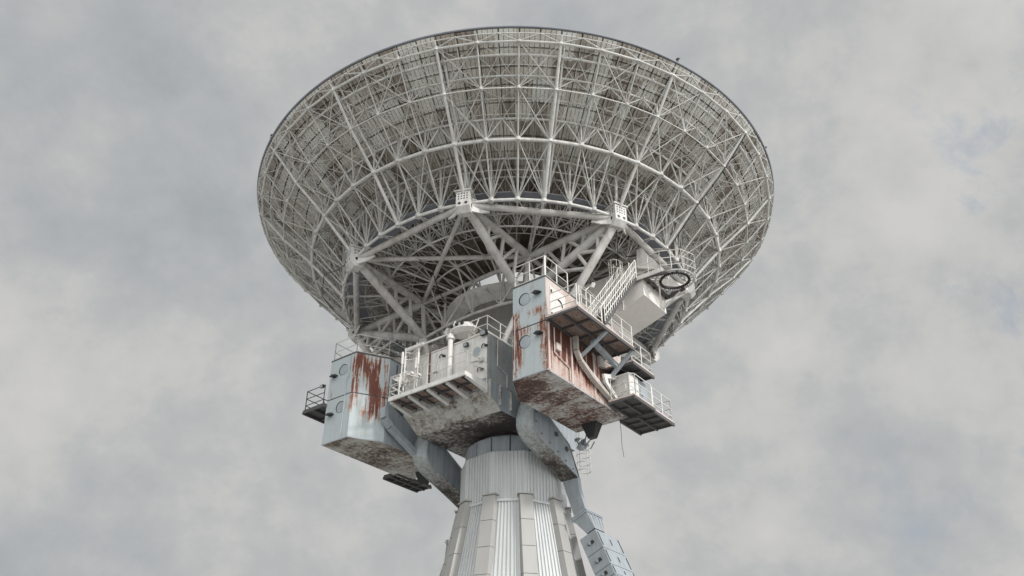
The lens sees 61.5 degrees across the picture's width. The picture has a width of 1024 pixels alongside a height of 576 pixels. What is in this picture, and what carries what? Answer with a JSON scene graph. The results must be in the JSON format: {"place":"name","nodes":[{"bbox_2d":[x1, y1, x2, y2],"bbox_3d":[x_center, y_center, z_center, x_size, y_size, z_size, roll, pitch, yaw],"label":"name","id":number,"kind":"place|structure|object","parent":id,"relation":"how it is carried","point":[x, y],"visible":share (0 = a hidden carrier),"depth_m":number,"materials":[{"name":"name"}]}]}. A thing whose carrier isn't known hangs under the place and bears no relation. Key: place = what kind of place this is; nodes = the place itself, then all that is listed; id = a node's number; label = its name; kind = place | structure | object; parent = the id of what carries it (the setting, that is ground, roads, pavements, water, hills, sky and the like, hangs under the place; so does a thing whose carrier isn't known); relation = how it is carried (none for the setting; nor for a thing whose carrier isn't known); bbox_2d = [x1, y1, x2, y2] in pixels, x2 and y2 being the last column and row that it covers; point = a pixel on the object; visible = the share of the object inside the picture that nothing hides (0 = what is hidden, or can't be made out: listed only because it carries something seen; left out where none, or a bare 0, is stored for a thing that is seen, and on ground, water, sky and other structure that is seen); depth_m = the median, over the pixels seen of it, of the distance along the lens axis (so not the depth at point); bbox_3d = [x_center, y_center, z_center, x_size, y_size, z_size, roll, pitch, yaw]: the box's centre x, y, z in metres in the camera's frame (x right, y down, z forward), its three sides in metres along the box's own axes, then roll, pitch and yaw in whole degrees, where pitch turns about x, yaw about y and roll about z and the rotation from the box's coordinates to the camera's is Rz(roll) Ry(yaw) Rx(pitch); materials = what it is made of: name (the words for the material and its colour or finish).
{"place":"outdoors","nodes":[
{"label":"outdoors","id":0,"kind":"place"},
{"bbox_2d":[0,0,1023,575],"label":"sky","id":1,"kind":"structure","parent":0,"point":[852,403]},
{"bbox_2d":[441,435,585,575],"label":"telescope tower","id":2,"kind":"structure","parent":0,"point":[513,516],"depth_m":42.24,"materials":[{"name":"white metal"}]},
{"bbox_2d":[321,334,428,485],"bbox_3d":[-6.679,6.822,48.057,3.696,6.909,6.990,-22,-39,31],"label":"equipment cabin","id":3,"kind":"object","parent":2,"relation":"attached to","point":[365,422],"visible":0.81,"depth_m":46.24,"materials":[{"name":"metal"}]},
{"bbox_2d":[302,385,326,423],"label":"platform","id":4,"kind":"structure","parent":3,"relation":"attached to","point":[317,412],"depth_m":47.44,"materials":[{"name":"grey metal"}]},
{"bbox_2d":[383,474,431,492],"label":"platform","id":5,"kind":"structure","parent":3,"relation":"attached to","point":[413,485],"depth_m":50.12,"materials":[{"name":"grey metal"}]},
{"bbox_2d":[384,342,442,363],"bbox_3d":[-5.924,5.532,54.069,5.627,4.080,2.650,-22,-39,31],"label":"bearing housing","id":6,"kind":"object","parent":3,"relation":"on","point":[433,347],"visible":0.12,"depth_m":53.44,"materials":[{"name":"beige paint"}]},
{"bbox_2d":[412,437,461,575],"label":"counterweight arm","id":7,"kind":"object","parent":2,"relation":"attached to","point":[438,468],"visible":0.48,"depth_m":46.13},
{"bbox_2d":[388,315,579,457],"bbox_3d":[-1.375,5.682,46.194,5.725,4.971,10.145,-22,-39,31],"label":"control cabin","id":8,"kind":"object","parent":2,"relation":"on","point":[458,398],"visible":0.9,"depth_m":43.45,"materials":[{"name":"white metal"}]},
{"bbox_2d":[407,319,478,351],"bbox_3d":[-3.550,2.531,45.310,4.367,1.218,1.193,-18,-36,25],"label":"roof capsule","id":9,"kind":"object","parent":8,"relation":"on","point":[460,329],"visible":0.9,"depth_m":44.59,"materials":[{"name":"white paint"}]},
{"bbox_2d":[450,320,463,327],"bbox_3d":[-2.860,1.891,44.548,0.860,0.140,0.100,-22,-39,31],"label":"window","id":10,"kind":"structure","parent":9,"relation":"in","point":[461,322],"depth_m":44.48,"materials":[{"name":"black glass"}]},
{"bbox_2d":[479,329,487,335],"bbox_3d":[-1.365,2.260,43.417,0.394,0.433,0.535,-22,-39,31],"label":"floodlight","id":11,"kind":"object","parent":8,"relation":"attached to","point":[483,332],"visible":1,"depth_m":43.20,"materials":[{"name":"black metal"}]},
{"bbox_2d":[257,25,773,365],"bbox_3d":[0.207,0.730,52.099,32.054,12.066,32.048,-22,-39,31],"label":"radio telescope dish","id":12,"kind":"object","parent":8,"relation":"on","point":[411,192],"visible":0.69,"depth_m":45.56,"materials":[{"name":"metal"}]},
{"bbox_2d":[512,255,623,473],"bbox_3d":[2.701,3.948,42.763,4.219,7.854,8.700,-22,-39,31],"label":"equipment cabin","id":13,"kind":"object","parent":8,"relation":"attached to","point":[557,377],"visible":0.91,"depth_m":40.38,"materials":[{"name":"metal"}]},
{"bbox_2d":[549,286,564,313],"bbox_3d":[2.178,0.896,40.525,0.104,1.750,1.250,-22,-39,31],"label":"door","id":14,"kind":"structure","parent":13,"relation":"in","point":[555,295],"depth_m":40.60,"materials":[{"name":"white paint"}]},
{"bbox_2d":[545,283,634,379],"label":"platform","id":15,"kind":"structure","parent":13,"relation":"attached to","point":[595,335],"depth_m":40.29,"materials":[{"name":"grey paint"}]},
{"bbox_2d":[585,282,595,309],"bbox_3d":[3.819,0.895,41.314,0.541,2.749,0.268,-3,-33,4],"label":"bulkhead lamp","id":16,"kind":"object","parent":15,"relation":"on","point":[592,284],"visible":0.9,"depth_m":41.86,"materials":[{"name":"metal"}]},
{"bbox_2d":[587,259,636,324],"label":"staircase","id":17,"kind":"structure","parent":15,"relation":"on","point":[615,300],"depth_m":42.54,"materials":[{"name":"metal"}]},
{"bbox_2d":[608,259,623,312],"bbox_3d":[5.361,-0.180,44.608,0.700,3.000,0.649,-22,-39,31],"label":"hooped ladder","id":18,"kind":"object","parent":17,"relation":"attached to","point":[613,267],"visible":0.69,"depth_m":44.98,"materials":[{"name":"metal"}]},
{"bbox_2d":[601,374,617,398],"bbox_3d":[4.780,4.865,41.686,0.400,1.750,1.800,-22,-39,31],"label":"support bracket","id":19,"kind":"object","parent":13,"relation":"in","point":[606,377],"depth_m":41.33,"materials":[{"name":"white metal"}]},
{"bbox_2d":[569,248,677,343],"bbox_3d":[6.069,0.672,46.431,5.627,4.080,2.650,-22,-39,31],"label":"bearing housing","id":20,"kind":"object","parent":13,"relation":"on","point":[642,308],"visible":0.49,"depth_m":45.41,"materials":[{"name":"beige paint"}]},
{"bbox_2d":[628,249,696,309],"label":"ring platform","id":21,"kind":"structure","parent":20,"relation":"attached to","point":[648,277],"depth_m":44.72,"materials":[{"name":"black metal"}]},
{"bbox_2d":[605,339,654,381],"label":"platform","id":22,"kind":"structure","parent":13,"relation":"attached to","point":[636,368],"depth_m":42.48,"materials":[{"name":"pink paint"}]},
{"bbox_2d":[608,373,655,417],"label":"platform","id":23,"kind":"structure","parent":13,"relation":"attached to","point":[629,405],"depth_m":41.09,"materials":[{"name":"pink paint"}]},
{"bbox_2d":[611,372,647,416],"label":"door housing","id":24,"kind":"object","parent":23,"relation":"on","point":[621,380],"depth_m":41.92,"materials":[{"name":"white paint"}]},
{"bbox_2d":[638,379,647,401],"bbox_3d":[6.427,5.360,42.511,0.150,1.600,1.020,-22,-39,31],"label":"door","id":25,"kind":"structure","parent":24,"relation":"in","point":[641,390],"depth_m":42.70,"materials":[{"name":"blue paint"}]},
{"bbox_2d":[619,387,674,435],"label":"platform","id":26,"kind":"structure","parent":13,"relation":"attached to","point":[648,422],"depth_m":42.60,"materials":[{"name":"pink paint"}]},
{"bbox_2d":[516,401,634,575],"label":"counterweight arm","id":27,"kind":"object","parent":2,"relation":"attached to","point":[544,440],"visible":0.88,"depth_m":42.27}
]}

